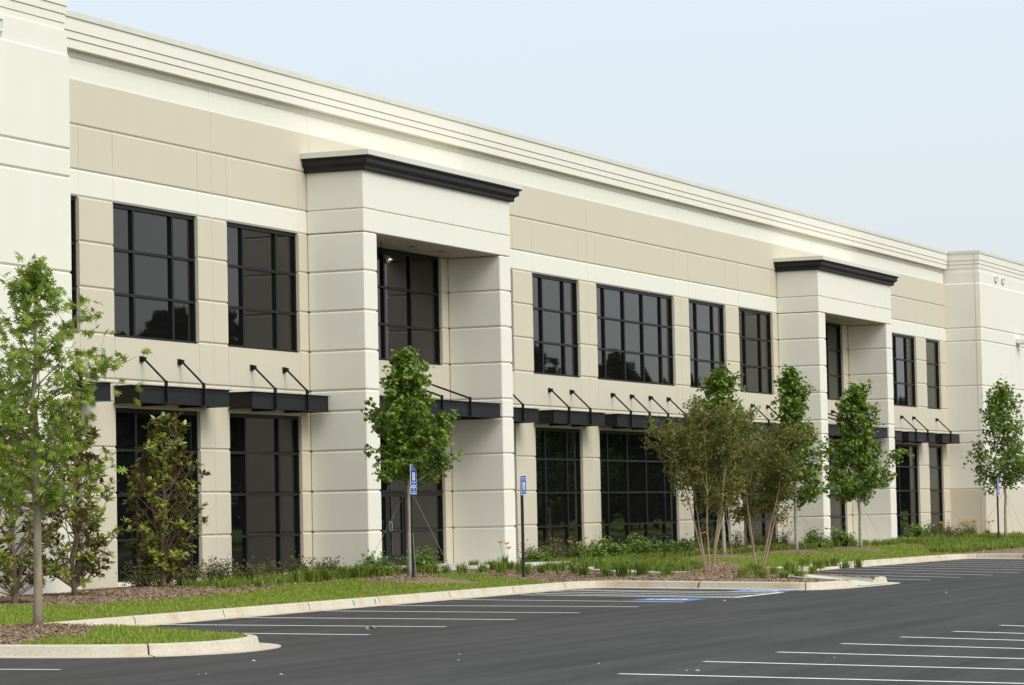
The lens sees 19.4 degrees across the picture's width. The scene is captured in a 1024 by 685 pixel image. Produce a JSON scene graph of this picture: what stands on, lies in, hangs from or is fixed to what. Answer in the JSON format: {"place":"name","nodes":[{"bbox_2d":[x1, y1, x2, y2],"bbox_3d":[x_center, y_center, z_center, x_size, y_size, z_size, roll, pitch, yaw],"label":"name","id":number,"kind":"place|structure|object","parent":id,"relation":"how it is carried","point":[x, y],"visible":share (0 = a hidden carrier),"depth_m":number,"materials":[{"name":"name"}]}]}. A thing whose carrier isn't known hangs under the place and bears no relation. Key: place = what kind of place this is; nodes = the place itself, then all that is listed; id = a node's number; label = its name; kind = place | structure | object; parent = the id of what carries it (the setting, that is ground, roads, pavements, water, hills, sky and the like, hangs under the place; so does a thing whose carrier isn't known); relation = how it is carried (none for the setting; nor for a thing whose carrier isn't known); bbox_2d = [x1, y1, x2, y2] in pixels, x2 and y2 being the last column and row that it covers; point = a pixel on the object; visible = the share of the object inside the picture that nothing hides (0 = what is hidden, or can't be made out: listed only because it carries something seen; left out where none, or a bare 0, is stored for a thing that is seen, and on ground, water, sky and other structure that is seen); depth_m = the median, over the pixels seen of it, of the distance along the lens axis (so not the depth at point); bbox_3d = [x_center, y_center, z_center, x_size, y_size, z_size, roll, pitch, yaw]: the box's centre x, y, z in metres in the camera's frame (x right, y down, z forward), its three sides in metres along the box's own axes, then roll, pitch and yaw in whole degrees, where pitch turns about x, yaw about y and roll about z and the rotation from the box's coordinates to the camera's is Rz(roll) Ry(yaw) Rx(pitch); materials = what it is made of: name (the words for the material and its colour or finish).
{"place":"outdoors","nodes":[
{"label":"outdoors","id":0,"kind":"place"},
{"bbox_2d":[0,544,960,643],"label":"grass","id":1,"kind":"structure","parent":0,"point":[156,634],"depth_m":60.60,"materials":[{"name":"plant"}]},
{"bbox_2d":[0,559,1023,684],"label":"parking lot","id":2,"kind":"structure","parent":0,"point":[571,642],"depth_m":40.86,"materials":[{"name":"asphalt"}]},
{"bbox_2d":[0,0,1023,596],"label":"office building","id":3,"kind":"structure","parent":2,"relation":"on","point":[270,268],"depth_m":76.20,"materials":[{"name":"white paint"}]},
{"bbox_2d":[69,196,76,332],"bbox_3d":[-9.752,-1.675,60.170,0.120,2.840,3.598,-3,-4,23],"label":"window","id":4,"kind":"structure","parent":3,"relation":"in","point":[73,201],"depth_m":61.76,"materials":[{"name":"black glass"}]},
{"bbox_2d":[112,203,195,343],"bbox_3d":[-7.788,-1.456,64.736,0.120,2.840,3.628,-3,-4,23],"label":"window","id":5,"kind":"structure","parent":3,"relation":"in","point":[154,289],"depth_m":64.82,"materials":[{"name":"glass"}]},
{"bbox_2d":[115,408,199,581],"bbox_3d":[-7.692,3.275,64.468,0.120,3.660,3.628,-3,-4,23],"label":"window","id":6,"kind":"structure","parent":3,"relation":"in","point":[130,433],"depth_m":63.94,"materials":[{"name":"black glass"}]},
{"bbox_2d":[226,222,296,352],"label":"window","id":7,"kind":"structure","parent":3,"relation":"in","point":[261,262],"depth_m":69.35,"materials":[{"name":"glass"}]},
{"bbox_2d":[229,413,300,574],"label":"window","id":8,"kind":"structure","parent":3,"relation":"in","point":[264,449],"depth_m":69.08,"materials":[{"name":"glass"}]},
{"bbox_2d":[380,493,389,562],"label":"door","id":9,"kind":"structure","parent":3,"relation":"in","point":[384,504],"depth_m":74.84,"materials":[{"name":"glass"}]},
{"bbox_2d":[387,493,404,565],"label":"door","id":10,"kind":"structure","parent":3,"relation":"in","point":[396,535],"depth_m":75.45,"materials":[{"name":"glass"}]},
{"bbox_2d":[375,247,439,364],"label":"window","id":11,"kind":"structure","parent":3,"relation":"in","point":[408,286],"depth_m":76.66,"materials":[{"name":"black glass"}]},
{"bbox_2d":[379,422,442,492],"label":"window","id":12,"kind":"structure","parent":3,"relation":"in","point":[396,486],"depth_m":76.45,"materials":[{"name":"black glass"}]},
{"bbox_2d":[404,492,443,564],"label":"door","id":13,"kind":"structure","parent":3,"relation":"in","point":[430,504],"depth_m":77.22,"materials":[{"name":"glass"}]},
{"bbox_2d":[532,273,578,377],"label":"window","id":14,"kind":"structure","parent":3,"relation":"in","point":[555,329],"depth_m":85.70,"materials":[{"name":"black glass"}]},
{"bbox_2d":[535,427,581,553],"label":"window","id":15,"kind":"structure","parent":3,"relation":"in","point":[558,467],"depth_m":85.45,"materials":[{"name":"glass"}]},
{"bbox_2d":[596,284,673,385],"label":"window","id":16,"kind":"structure","parent":3,"relation":"in","point":[635,335],"depth_m":91.52,"materials":[{"name":"glass"}]},
{"bbox_2d":[599,430,676,550],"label":"window","id":17,"kind":"structure","parent":3,"relation":"in","point":[637,497],"depth_m":91.01,"materials":[{"name":"glass"}]},
{"bbox_2d":[688,299,724,387],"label":"window","id":18,"kind":"structure","parent":3,"relation":"in","point":[706,320],"depth_m":97.42,"materials":[{"name":"glass"}]},
{"bbox_2d":[693,442,728,547],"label":"window","id":19,"kind":"structure","parent":3,"relation":"in","point":[712,521],"depth_m":96.90,"materials":[{"name":"glass"}]},
{"bbox_2d":[738,308,771,394],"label":"window","id":20,"kind":"structure","parent":3,"relation":"in","point":[754,334],"depth_m":102.12,"materials":[{"name":"glass"}]},
{"bbox_2d":[743,437,775,545],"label":"window","id":21,"kind":"structure","parent":3,"relation":"in","point":[763,527],"depth_m":101.73,"materials":[{"name":"glass"}]},
{"bbox_2d":[825,322,841,400],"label":"window","id":22,"kind":"structure","parent":3,"relation":"in","point":[833,337],"depth_m":110.39,"materials":[{"name":"glass"}]},
{"bbox_2d":[828,441,843,489],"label":"window","id":23,"kind":"structure","parent":3,"relation":"in","point":[830,462],"depth_m":109.86,"materials":[{"name":"glass"}]},
{"bbox_2d":[829,490,845,538],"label":"window","id":24,"kind":"structure","parent":3,"relation":"in","point":[837,510],"depth_m":109.99,"materials":[{"name":"glass"}]},
{"bbox_2d":[892,333,915,406],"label":"window","id":25,"kind":"structure","parent":3,"relation":"in","point":[902,346],"depth_m":119.02,"materials":[{"name":"glass"}]},
{"bbox_2d":[895,444,918,536],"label":"window","id":26,"kind":"structure","parent":3,"relation":"in","point":[907,471],"depth_m":118.75,"materials":[{"name":"glass"}]},
{"bbox_2d":[926,339,939,409],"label":"window","id":27,"kind":"structure","parent":3,"relation":"in","point":[932,361],"depth_m":123.00,"materials":[{"name":"glass"}]},
{"bbox_2d":[929,445,942,532],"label":"window","id":28,"kind":"structure","parent":3,"relation":"in","point":[935,467],"depth_m":122.75,"materials":[{"name":"glass"}]},
{"bbox_2d":[0,554,1023,657],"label":"kerb","id":29,"kind":"structure","parent":2,"relation":"on","point":[249,643],"depth_m":53.59,"materials":[{"name":"concrete"}]},
{"bbox_2d":[11,560,1023,683],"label":"parking lines","id":30,"kind":"object","parent":2,"relation":"on","point":[703,661],"visible":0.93,"depth_m":44.52,"materials":[{"name":"paint"}]},
{"bbox_2d":[638,598,700,600],"bbox_3d":[3.029,4.937,57.572,1.240,0.014,1.212,-3,-4,23],"label":"parking symbol","id":31,"kind":"object","parent":2,"relation":"on","point":[674,599],"visible":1,"depth_m":57.52,"materials":[{"name":"blue paint"}]},
{"bbox_2d":[727,590,793,591],"bbox_3d":[5.179,5.156,62.194,1.240,0.014,1.212,-3,-4,23],"label":"parking symbol","id":32,"kind":"object","parent":2,"relation":"on","point":[760,591],"visible":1,"depth_m":62.06,"materials":[{"name":"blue paint"}]},
{"bbox_2d":[0,538,1023,643],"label":"mulch bed","id":33,"kind":"object","parent":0,"point":[445,580],"visible":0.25,"depth_m":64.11,"materials":[{"name":"wood"}]},
{"bbox_2d":[0,419,71,602],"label":"magnolia tree","id":34,"kind":"object","parent":33,"relation":"on","point":[13,573],"visible":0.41,"depth_m":52.89,"materials":[{"name":"green plant"}]},
{"bbox_2d":[15,410,131,594],"bbox_3d":[-8.104,2.994,55.421,1.943,3.554,2.083,1,-4,-39],"label":"magnolia tree","id":35,"kind":"object","parent":33,"relation":"on","point":[87,557],"visible":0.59,"depth_m":55.29,"materials":[{"name":"green plant"}]},
{"bbox_2d":[0,251,151,625],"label":"oak tree","id":36,"kind":"object","parent":33,"relation":"on","point":[35,282],"visible":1,"depth_m":41.31,"materials":[{"name":"green plant"}]},
{"bbox_2d":[116,558,177,586],"bbox_3d":[-7.372,4.722,60.675,1.230,0.796,1.134,0,-3,-17],"label":"red shrub","id":37,"kind":"object","parent":33,"relation":"on","point":[147,581],"visible":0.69,"depth_m":60.61,"materials":[{"name":"green plant"}]},
{"bbox_2d":[122,411,210,586],"bbox_3d":[-6.731,3.118,58.629,1.768,3.544,1.727,0,-3,-12],"label":"magnolia tree","id":38,"kind":"object","parent":33,"relation":"on","point":[158,558],"visible":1,"depth_m":58.45,"materials":[{"name":"green plant"}]},
{"bbox_2d":[171,560,211,585],"bbox_3d":[-6.820,4.866,62.497,1.158,0.704,0.950,-3,-4,23],"label":"shrub","id":39,"kind":"object","parent":33,"relation":"on","point":[191,573],"visible":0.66,"depth_m":62.38,"materials":[{"name":"green plant"}]},
{"bbox_2d":[189,553,238,583],"bbox_3d":[-6.362,4.889,63.810,1.061,0.784,0.933,0,-4,-27],"label":"shrub","id":40,"kind":"object","parent":33,"relation":"on","point":[214,572],"visible":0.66,"depth_m":63.83,"materials":[{"name":"green plant"}]},
{"bbox_2d":[225,555,274,580],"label":"shrub","id":41,"kind":"object","parent":33,"relation":"on","point":[239,573],"visible":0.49,"depth_m":65.04,"materials":[{"name":"green plant"}]},
{"bbox_2d":[248,557,292,576],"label":"shrub","id":42,"kind":"object","parent":33,"relation":"on","point":[271,569],"visible":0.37,"depth_m":66.33,"materials":[{"name":"green plant"}]},
{"bbox_2d":[278,551,315,577],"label":"shrub","id":43,"kind":"object","parent":33,"relation":"on","point":[298,565],"visible":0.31,"depth_m":67.73,"materials":[{"name":"green plant"}]},
{"bbox_2d":[293,566,313,582],"bbox_3d":[-4.502,4.957,64.362,0.677,0.411,0.657,1,-4,-36],"label":"grass tuft","id":44,"kind":"object","parent":33,"relation":"on","point":[303,572],"visible":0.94,"depth_m":64.22,"materials":[{"name":"plant"}]},
{"bbox_2d":[306,569,324,581],"bbox_3d":[-4.210,4.987,64.284,0.553,0.336,0.591,0,-3,-22],"label":"grass tuft","id":45,"kind":"object","parent":33,"relation":"on","point":[317,578],"visible":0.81,"depth_m":64.22,"materials":[{"name":"plant"}]},
{"bbox_2d":[308,556,343,571],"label":"shrub","id":46,"kind":"object","parent":33,"relation":"on","point":[331,565],"visible":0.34,"depth_m":68.86,"materials":[{"name":"green plant"}]},
{"bbox_2d":[322,568,336,580],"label":"grass tuft","id":47,"kind":"object","parent":33,"relation":"on","point":[332,577],"visible":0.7,"depth_m":65.04,"materials":[{"name":"plant"}]},
{"bbox_2d":[351,563,371,577],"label":"grass tuft","id":48,"kind":"object","parent":33,"relation":"on","point":[358,571],"visible":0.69,"depth_m":66.73,"materials":[{"name":"plant"}]},
{"bbox_2d":[351,549,392,570],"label":"leafy shrub","id":49,"kind":"object","parent":33,"relation":"on","point":[377,563],"visible":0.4,"depth_m":69.67,"materials":[{"name":"green plant"}]},
{"bbox_2d":[363,561,390,577],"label":"grass tuft","id":50,"kind":"object","parent":33,"relation":"on","point":[375,571],"visible":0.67,"depth_m":67.58,"materials":[{"name":"plant"}]},
{"bbox_2d":[361,345,462,575],"bbox_3d":[-2.155,2.619,64.985,2.174,5.137,2.087,0,-3,-15],"label":"maple tree","id":51,"kind":"object","parent":33,"relation":"on","point":[402,437],"visible":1,"depth_m":64.88,"materials":[{"name":"green plant"}]},
{"bbox_2d":[410,465,416,577],"bbox_3d":[-2.130,3.946,64.414,0.084,2.640,0.305,-3,-4,23],"label":"parking sign","id":52,"kind":"object","parent":33,"relation":"on","point":[413,490],"visible":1,"depth_m":64.39,"materials":[{"name":"blue"}]},
{"bbox_2d":[397,545,447,572],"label":"leafy shrub","id":53,"kind":"object","parent":33,"relation":"on","point":[422,561],"visible":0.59,"depth_m":71.80,"materials":[{"name":"green plant"}]},
{"bbox_2d":[427,560,441,572],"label":"grass tuft","id":54,"kind":"object","parent":33,"relation":"on","point":[434,566],"visible":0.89,"depth_m":70.71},
{"bbox_2d":[431,562,451,573],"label":"grass tuft","id":55,"kind":"object","parent":33,"relation":"on","point":[445,568],"visible":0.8,"depth_m":70.39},
{"bbox_2d":[455,563,470,572],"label":"grass tuft","id":56,"kind":"object","parent":33,"relation":"on","point":[463,569],"visible":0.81,"depth_m":71.20,"materials":[{"name":"plant"}]},
{"bbox_2d":[494,560,507,572],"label":"grass tuft","id":57,"kind":"object","parent":33,"relation":"on","point":[502,568],"visible":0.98,"depth_m":71.54,"materials":[{"name":"plant"}]},
{"bbox_2d":[498,541,512,564],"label":"daylily","id":58,"kind":"object","parent":33,"relation":"on","point":[505,558],"visible":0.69,"depth_m":74.73,"materials":[{"name":"orange plant"}]},
{"bbox_2d":[520,475,525,576],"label":"parking sign","id":59,"kind":"object","parent":33,"relation":"on","point":[522,485],"visible":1,"depth_m":69.15,"materials":[{"name":"blue"}]},
{"bbox_2d":[521,547,553,561],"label":"leafy shrub","id":60,"kind":"object","parent":33,"relation":"on","point":[538,557],"visible":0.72,"depth_m":78.67,"materials":[{"name":"green plant"}]},
{"bbox_2d":[517,539,560,560],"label":"red shrub","id":61,"kind":"object","parent":33,"relation":"on","point":[542,551],"visible":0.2,"depth_m":80.08,"materials":[{"name":"green plant"}]},
{"bbox_2d":[534,561,546,572],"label":"grass tuft","id":62,"kind":"object","parent":33,"relation":"on","point":[541,568],"visible":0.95,"depth_m":71.96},
{"bbox_2d":[529,535,569,558],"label":"red shrub","id":63,"kind":"object","parent":33,"relation":"on","point":[553,544],"visible":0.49,"depth_m":81.32,"materials":[{"name":"green plant"}]},
{"bbox_2d":[546,560,570,571],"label":"grass tuft","id":64,"kind":"object","parent":33,"relation":"on","point":[557,567],"visible":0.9,"depth_m":73.14,"materials":[{"name":"plant"}]},
{"bbox_2d":[553,535,580,558],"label":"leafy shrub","id":65,"kind":"object","parent":33,"relation":"on","point":[569,546],"visible":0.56,"depth_m":82.63,"materials":[{"name":"green plant"}]},
{"bbox_2d":[566,561,587,572],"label":"grass tuft","id":66,"kind":"object","parent":33,"relation":"on","point":[574,568],"visible":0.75,"depth_m":72.34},
{"bbox_2d":[577,559,591,574],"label":"grass tuft","id":67,"kind":"object","parent":33,"relation":"on","point":[585,570],"visible":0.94,"depth_m":71.02,"materials":[{"name":"plant"}]},
{"bbox_2d":[154,531,1023,588],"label":"ground cover","id":68,"kind":"object","parent":33,"relation":"on","point":[965,542],"visible":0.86,"depth_m":89.26,"materials":[{"name":"plant"}]},
{"bbox_2d":[581,537,596,559],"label":"daylily","id":69,"kind":"object","parent":33,"relation":"on","point":[588,554],"visible":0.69,"depth_m":80.58,"materials":[{"name":"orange plant"}]},
{"bbox_2d":[566,539,620,560],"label":"leafy shrub","id":70,"kind":"object","parent":33,"relation":"on","point":[580,547],"visible":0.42,"depth_m":81.90,"materials":[{"name":"green plant"}]},
{"bbox_2d":[591,559,608,568],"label":"grass tuft","id":71,"kind":"object","parent":33,"relation":"on","point":[596,565],"visible":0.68,"depth_m":74.01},
{"bbox_2d":[599,564,617,576],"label":"grass tuft","id":72,"kind":"object","parent":33,"relation":"on","point":[604,571],"visible":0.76,"depth_m":69.91,"materials":[{"name":"plant"}]},
{"bbox_2d":[588,532,637,556],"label":"leafy shrub","id":73,"kind":"object","parent":33,"relation":"on","point":[616,549],"visible":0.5,"depth_m":83.72,"materials":[{"name":"green plant"}]},
{"bbox_2d":[614,560,635,575],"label":"grass tuft","id":74,"kind":"object","parent":33,"relation":"on","point":[623,569],"visible":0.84,"depth_m":70.15,"materials":[{"name":"plant"}]},
{"bbox_2d":[632,561,650,575],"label":"grass tuft","id":75,"kind":"object","parent":33,"relation":"on","point":[640,569],"visible":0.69,"depth_m":70.30,"materials":[{"name":"plant"}]},
{"bbox_2d":[620,533,667,555],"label":"leafy shrub","id":76,"kind":"object","parent":33,"relation":"on","point":[639,548],"visible":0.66,"depth_m":85.72,"materials":[{"name":"green plant"}]},
{"bbox_2d":[640,533,685,555],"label":"leafy shrub","id":77,"kind":"object","parent":33,"relation":"on","point":[664,548],"visible":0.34,"depth_m":87.48,"materials":[{"name":"green plant"}]},
{"bbox_2d":[658,565,675,575],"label":"grass tuft","id":78,"kind":"object","parent":33,"relation":"on","point":[666,570],"visible":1,"depth_m":67.64,"materials":[{"name":"plant"}]},
{"bbox_2d":[665,533,697,551],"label":"leafy shrub","id":79,"kind":"object","parent":33,"relation":"on","point":[686,544],"visible":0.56,"depth_m":89.49,"materials":[{"name":"green plant"}]},
{"bbox_2d":[639,394,766,571],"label":"crape myrtle","id":80,"kind":"object","parent":33,"relation":"on","point":[725,453],"visible":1,"depth_m":67.87,"materials":[{"name":"green plant"}]},
{"bbox_2d":[700,531,732,549],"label":"shrub","id":81,"kind":"object","parent":33,"relation":"on","point":[711,542],"visible":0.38,"depth_m":93.37,"materials":[{"name":"green plant"}]},
{"bbox_2d":[665,363,777,553],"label":"maple tree","id":82,"kind":"object","parent":33,"relation":"on","point":[718,385],"visible":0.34,"depth_m":86.18,"materials":[{"name":"green plant"}]},
{"bbox_2d":[726,528,754,548],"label":"shrub","id":83,"kind":"object","parent":33,"relation":"on","point":[735,538],"visible":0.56,"depth_m":95.46,"materials":[{"name":"green plant"}]},
{"bbox_2d":[733,564,750,577],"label":"grass tuft","id":84,"kind":"object","parent":33,"relation":"on","point":[742,571],"visible":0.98,"depth_m":66.29,"materials":[{"name":"plant"}]},
{"bbox_2d":[752,567,767,577],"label":"grass tuft","id":85,"kind":"object","parent":33,"relation":"on","point":[759,574],"visible":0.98,"depth_m":66.19,"materials":[{"name":"plant"}]},
{"bbox_2d":[748,525,782,546],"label":"shrub","id":86,"kind":"object","parent":33,"relation":"on","point":[759,539],"visible":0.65,"depth_m":97.82,"materials":[{"name":"green plant"}]},
{"bbox_2d":[725,417,817,566],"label":"crape myrtle","id":87,"kind":"object","parent":33,"relation":"on","point":[781,474],"visible":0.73,"depth_m":70.91,"materials":[{"name":"green plant"}]},
{"bbox_2d":[763,525,794,545],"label":"shrub","id":88,"kind":"object","parent":33,"relation":"on","point":[783,541],"visible":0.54,"depth_m":99.60,"materials":[{"name":"green plant"}]},
{"bbox_2d":[782,561,801,573],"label":"grass tuft","id":89,"kind":"object","parent":33,"relation":"on","point":[794,565],"visible":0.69,"depth_m":68.08,"materials":[{"name":"plant"}]},
{"bbox_2d":[751,364,841,549],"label":"maple tree","id":90,"kind":"object","parent":33,"relation":"on","point":[793,394],"visible":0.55,"depth_m":92.20,"materials":[{"name":"green plant"}]},
{"bbox_2d":[788,567,808,576],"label":"grass tuft","id":91,"kind":"object","parent":33,"relation":"on","point":[800,573],"visible":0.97,"depth_m":66.29,"materials":[{"name":"plant"}]},
{"bbox_2d":[797,555,810,565],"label":"grass tuft","id":92,"kind":"object","parent":33,"relation":"on","point":[804,561],"visible":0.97,"depth_m":78.54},
{"bbox_2d":[793,526,831,547],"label":"leafy shrub","id":93,"kind":"object","parent":33,"relation":"on","point":[811,537],"visible":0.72,"depth_m":100.79,"materials":[{"name":"green plant"}]},
{"bbox_2d":[805,563,822,573],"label":"grass tuft","id":94,"kind":"object","parent":33,"relation":"on","point":[813,569],"visible":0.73,"depth_m":68.58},
{"bbox_2d":[809,559,825,568],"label":"grass tuft","id":95,"kind":"object","parent":33,"relation":"on","point":[818,562],"visible":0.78,"depth_m":75.71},
{"bbox_2d":[824,526,858,546],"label":"leafy shrub","id":96,"kind":"object","parent":33,"relation":"on","point":[844,538],"visible":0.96,"depth_m":102.36,"materials":[{"name":"green plant"}]},
{"bbox_2d":[851,555,863,567],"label":"grass tuft","id":97,"kind":"object","parent":33,"relation":"on","point":[857,561],"visible":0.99,"depth_m":76.30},
{"bbox_2d":[818,379,914,547],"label":"maple tree","id":98,"kind":"object","parent":33,"relation":"on","point":[862,457],"visible":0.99,"depth_m":96.23,"materials":[{"name":"green plant"}]},
{"bbox_2d":[900,522,936,537],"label":"leafy shrub","id":99,"kind":"object","parent":33,"relation":"on","point":[919,530],"visible":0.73,"depth_m":112.01,"materials":[{"name":"green plant"}]},
{"bbox_2d":[916,519,945,535],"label":"shrub","id":100,"kind":"object","parent":33,"relation":"on","point":[938,532],"visible":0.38,"depth_m":116.23,"materials":[{"name":"green plant"}]},
{"bbox_2d":[936,520,962,535],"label":"shrub","id":101,"kind":"object","parent":33,"relation":"on","point":[947,529],"visible":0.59,"depth_m":118.66,"materials":[{"name":"green plant"}]},
{"bbox_2d":[961,377,1023,537],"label":"maple tree","id":102,"kind":"object","parent":33,"relation":"on","point":[1001,396],"visible":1,"depth_m":114.23,"materials":[{"name":"green plant"}]},
{"bbox_2d":[996,479,999,538],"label":"parking sign","id":103,"kind":"object","parent":33,"relation":"on","point":[997,488],"visible":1,"depth_m":113.17,"materials":[{"name":"blue"}]},
{"bbox_2d":[67,0,1023,262],"label":"sky","id":104,"kind":"structure","parent":0,"point":[902,119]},
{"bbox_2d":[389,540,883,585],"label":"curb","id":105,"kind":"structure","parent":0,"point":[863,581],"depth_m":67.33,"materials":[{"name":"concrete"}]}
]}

